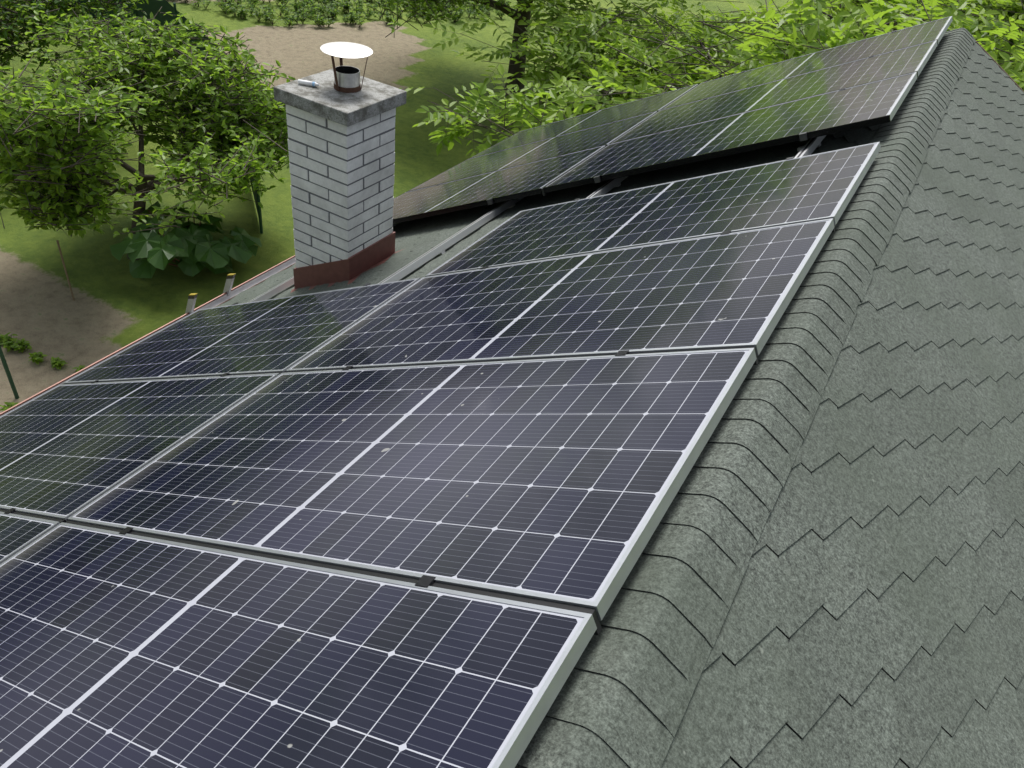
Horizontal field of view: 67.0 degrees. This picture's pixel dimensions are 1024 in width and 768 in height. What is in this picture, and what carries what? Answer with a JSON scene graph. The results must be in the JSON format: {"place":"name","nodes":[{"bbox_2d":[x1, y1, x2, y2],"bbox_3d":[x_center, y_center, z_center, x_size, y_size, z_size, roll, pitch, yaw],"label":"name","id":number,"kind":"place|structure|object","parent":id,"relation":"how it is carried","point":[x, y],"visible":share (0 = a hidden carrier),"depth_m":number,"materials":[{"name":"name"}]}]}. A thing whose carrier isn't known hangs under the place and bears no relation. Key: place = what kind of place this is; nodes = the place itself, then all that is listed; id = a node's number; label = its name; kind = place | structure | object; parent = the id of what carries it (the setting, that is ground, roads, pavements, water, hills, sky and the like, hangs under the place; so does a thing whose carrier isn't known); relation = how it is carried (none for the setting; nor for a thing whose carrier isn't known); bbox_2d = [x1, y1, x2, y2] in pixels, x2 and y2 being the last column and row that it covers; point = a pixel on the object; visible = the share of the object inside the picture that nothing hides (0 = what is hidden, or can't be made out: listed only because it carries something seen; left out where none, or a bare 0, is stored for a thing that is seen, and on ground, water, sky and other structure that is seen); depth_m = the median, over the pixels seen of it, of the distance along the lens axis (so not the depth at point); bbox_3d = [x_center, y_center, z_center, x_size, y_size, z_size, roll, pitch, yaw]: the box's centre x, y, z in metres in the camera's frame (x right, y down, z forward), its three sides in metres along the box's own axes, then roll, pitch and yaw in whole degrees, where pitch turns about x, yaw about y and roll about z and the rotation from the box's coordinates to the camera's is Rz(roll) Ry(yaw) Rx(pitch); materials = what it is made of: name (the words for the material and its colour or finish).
{"place":"outdoors","nodes":[
{"label":"outdoors","id":0,"kind":"place"},
{"bbox_2d":[0,0,831,412],"bbox_3d":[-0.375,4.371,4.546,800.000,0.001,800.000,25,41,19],"label":"lawn soil","id":1,"kind":"structure","parent":0,"point":[114,306],"depth_m":13.00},
{"bbox_2d":[0,402,17,410],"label":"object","id":2,"kind":"object","parent":1,"relation":"on","point":[9,405],"visible":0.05,"depth_m":8.50,"materials":[{"name":"green plant"}]},
{"bbox_2d":[0,240,74,398],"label":"garden stakes","id":3,"kind":"object","parent":1,"relation":"on","point":[8,374],"visible":1,"depth_m":8.67,"materials":[{"name":"green metal"}]},
{"bbox_2d":[0,332,84,372],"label":"small plants","id":4,"kind":"object","parent":1,"relation":"on","point":[7,342],"visible":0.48,"depth_m":9.31,"materials":[{"name":"green plant"}]},
{"bbox_2d":[0,0,161,77],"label":"tree limbs","id":5,"kind":"object","parent":1,"relation":"on","point":[12,20],"visible":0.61,"depth_m":12.53,"materials":[{"name":"green plant"}]},
{"bbox_2d":[0,6,295,259],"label":"tree","id":6,"kind":"object","parent":1,"relation":"on","point":[53,129],"visible":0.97,"depth_m":10.08,"materials":[{"name":"green plant"}]},
{"bbox_2d":[74,0,262,233],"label":"garden fence netting","id":7,"kind":"object","parent":1,"relation":"on","point":[153,6],"visible":0.16,"depth_m":16.09,"materials":[{"name":"green"}]},
{"bbox_2d":[110,201,261,277],"bbox_3d":[-4.607,-1.976,10.932,1.767,0.862,1.752,25,41,19],"label":"rhubarb","id":8,"kind":"object","parent":1,"relation":"on","point":[193,248],"visible":0.92,"depth_m":10.71,"materials":[{"name":"green plant"}]},
{"bbox_2d":[185,273,235,314],"bbox_3d":[-2.916,0.152,6.913,1.234,2.967,0.396,25,41,19],"label":"aluminium ladder","id":9,"kind":"object","parent":1,"relation":"on","point":[192,297],"visible":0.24,"depth_m":5.83,"materials":[{"name":"metal"}]},
{"bbox_2d":[180,0,296,26],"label":"potato row","id":10,"kind":"object","parent":1,"relation":"on","point":[243,12],"visible":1,"depth_m":20.79,"materials":[{"name":"green plant"}]},
{"bbox_2d":[225,0,334,27],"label":"potato row","id":11,"kind":"object","parent":1,"relation":"on","point":[320,20],"visible":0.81,"depth_m":21.19,"materials":[{"name":"green plant"}]},
{"bbox_2d":[262,0,366,27],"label":"potato row","id":12,"kind":"object","parent":1,"relation":"on","point":[352,16],"visible":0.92,"depth_m":21.72,"materials":[{"name":"green plant"}]},
{"bbox_2d":[303,0,395,24],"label":"potato row","id":13,"kind":"object","parent":1,"relation":"on","point":[348,7],"visible":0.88,"depth_m":22.27,"materials":[{"name":"green plant"}]},
{"bbox_2d":[330,0,433,22],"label":"potato row","id":14,"kind":"object","parent":1,"relation":"on","point":[360,2],"visible":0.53,"depth_m":22.77,"materials":[{"name":"green plant"}]},
{"bbox_2d":[366,0,465,22],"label":"potato row","id":15,"kind":"object","parent":1,"relation":"on","point":[456,18],"visible":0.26,"depth_m":23.09,"materials":[{"name":"green plant"}]},
{"bbox_2d":[403,0,486,18],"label":"potato row","id":16,"kind":"object","parent":1,"relation":"on","point":[474,13],"visible":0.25,"depth_m":23.62,"materials":[{"name":"green plant"}]},
{"bbox_2d":[444,0,504,18],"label":"potato row","id":17,"kind":"object","parent":1,"relation":"on","point":[488,8],"visible":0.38,"depth_m":24.07,"materials":[{"name":"green plant"}]},
{"bbox_2d":[353,0,627,97],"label":"tree","id":18,"kind":"object","parent":1,"relation":"on","point":[497,5],"visible":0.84,"depth_m":15.03,"materials":[{"name":"green plant"}]},
{"bbox_2d":[495,0,541,19],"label":"potato row","id":19,"kind":"object","parent":1,"relation":"on","point":[507,3],"visible":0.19,"depth_m":24.39,"materials":[{"name":"green plant"}]},
{"bbox_2d":[215,41,1023,306],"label":"roof deck walls","id":20,"kind":"structure","parent":1,"relation":"on","point":[1000,67],"depth_m":6.25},
{"bbox_2d":[0,255,295,416],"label":"eaves gutter","id":21,"kind":"object","parent":20,"relation":"attached to","point":[236,290],"visible":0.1,"depth_m":5.95,"materials":[{"name":"brown"}]},
{"bbox_2d":[286,104,395,267],"bbox_3d":[-1.125,-1.151,5.174,0.473,1.468,0.473,25,41,19],"label":"chimney","id":22,"kind":"object","parent":20,"relation":"on","point":[342,186],"visible":0.71,"depth_m":4.87,"materials":[{"name":"white brick"}]},
{"bbox_2d":[273,69,406,126],"bbox_3d":[-1.033,-1.749,4.692,0.560,0.080,0.560,25,41,19],"label":"chimney cap","id":23,"kind":"object","parent":22,"relation":"on","point":[325,99],"visible":0.78,"depth_m":4.57,"materials":[{"name":"grey concrete"}]},
{"bbox_2d":[298,79,319,86],"bbox_3d":[-1.214,-1.798,4.629,0.130,0.026,0.027,11,39,3],"label":"bottle","id":24,"kind":"object","parent":23,"relation":"on","point":[309,83],"visible":1,"depth_m":4.62,"materials":[{"name":"white plastic"}]},
{"bbox_2d":[320,42,372,92],"bbox_3d":[-0.982,-1.878,4.608,0.304,0.277,0.304,25,41,19],"label":"chimney cowl","id":25,"kind":"object","parent":23,"relation":"on","point":[346,79],"visible":0.93,"depth_m":4.57,"materials":[{"name":"silver metal"}]},
{"bbox_2d":[291,232,402,291],"bbox_3d":[-1.172,-0.841,5.424,0.674,0.486,0.674,25,41,19],"label":"chimney flashing","id":26,"kind":"object","parent":22,"relation":"attached to","point":[351,269],"visible":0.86,"depth_m":5.23,"materials":[{"name":"brown metal"}]},
{"bbox_2d":[216,124,880,306],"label":"roof shingles","id":27,"kind":"object","parent":20,"relation":"on","point":[415,239],"visible":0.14,"depth_m":5.14,"materials":[{"name":"black"}]},
{"bbox_2d":[5,30,896,586],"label":"solar panel mounts","id":28,"kind":"object","parent":27,"relation":"on","point":[811,146],"visible":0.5,"depth_m":4.87,"materials":[{"name":"silver metal"}]},
{"bbox_2d":[0,16,952,767],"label":"solar panels","id":29,"kind":"object","parent":28,"relation":"attached to","point":[506,446],"visible":1,"depth_m":2.33,"materials":[{"name":"glass"}]},
{"bbox_2d":[515,28,975,767],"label":"roof ridge cap","id":30,"kind":"object","parent":20,"relation":"on","point":[625,694],"visible":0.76,"depth_m":1.77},
{"bbox_2d":[661,41,1023,767],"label":"roof shingles","id":31,"kind":"object","parent":20,"relation":"on","point":[875,617],"visible":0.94,"depth_m":2.12,"materials":[{"name":"grey"}]},
{"bbox_2d":[399,0,1023,156],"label":"walnut tree limbs","id":32,"kind":"object","parent":1,"relation":"on","point":[595,77],"visible":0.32,"depth_m":11.31,"materials":[{"name":"green plant"}]},
{"bbox_2d":[776,0,1023,70],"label":"walnut tree limbs","id":33,"kind":"object","parent":1,"relation":"on","point":[972,4],"visible":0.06,"depth_m":11.04,"materials":[{"name":"green plant"}]}
]}

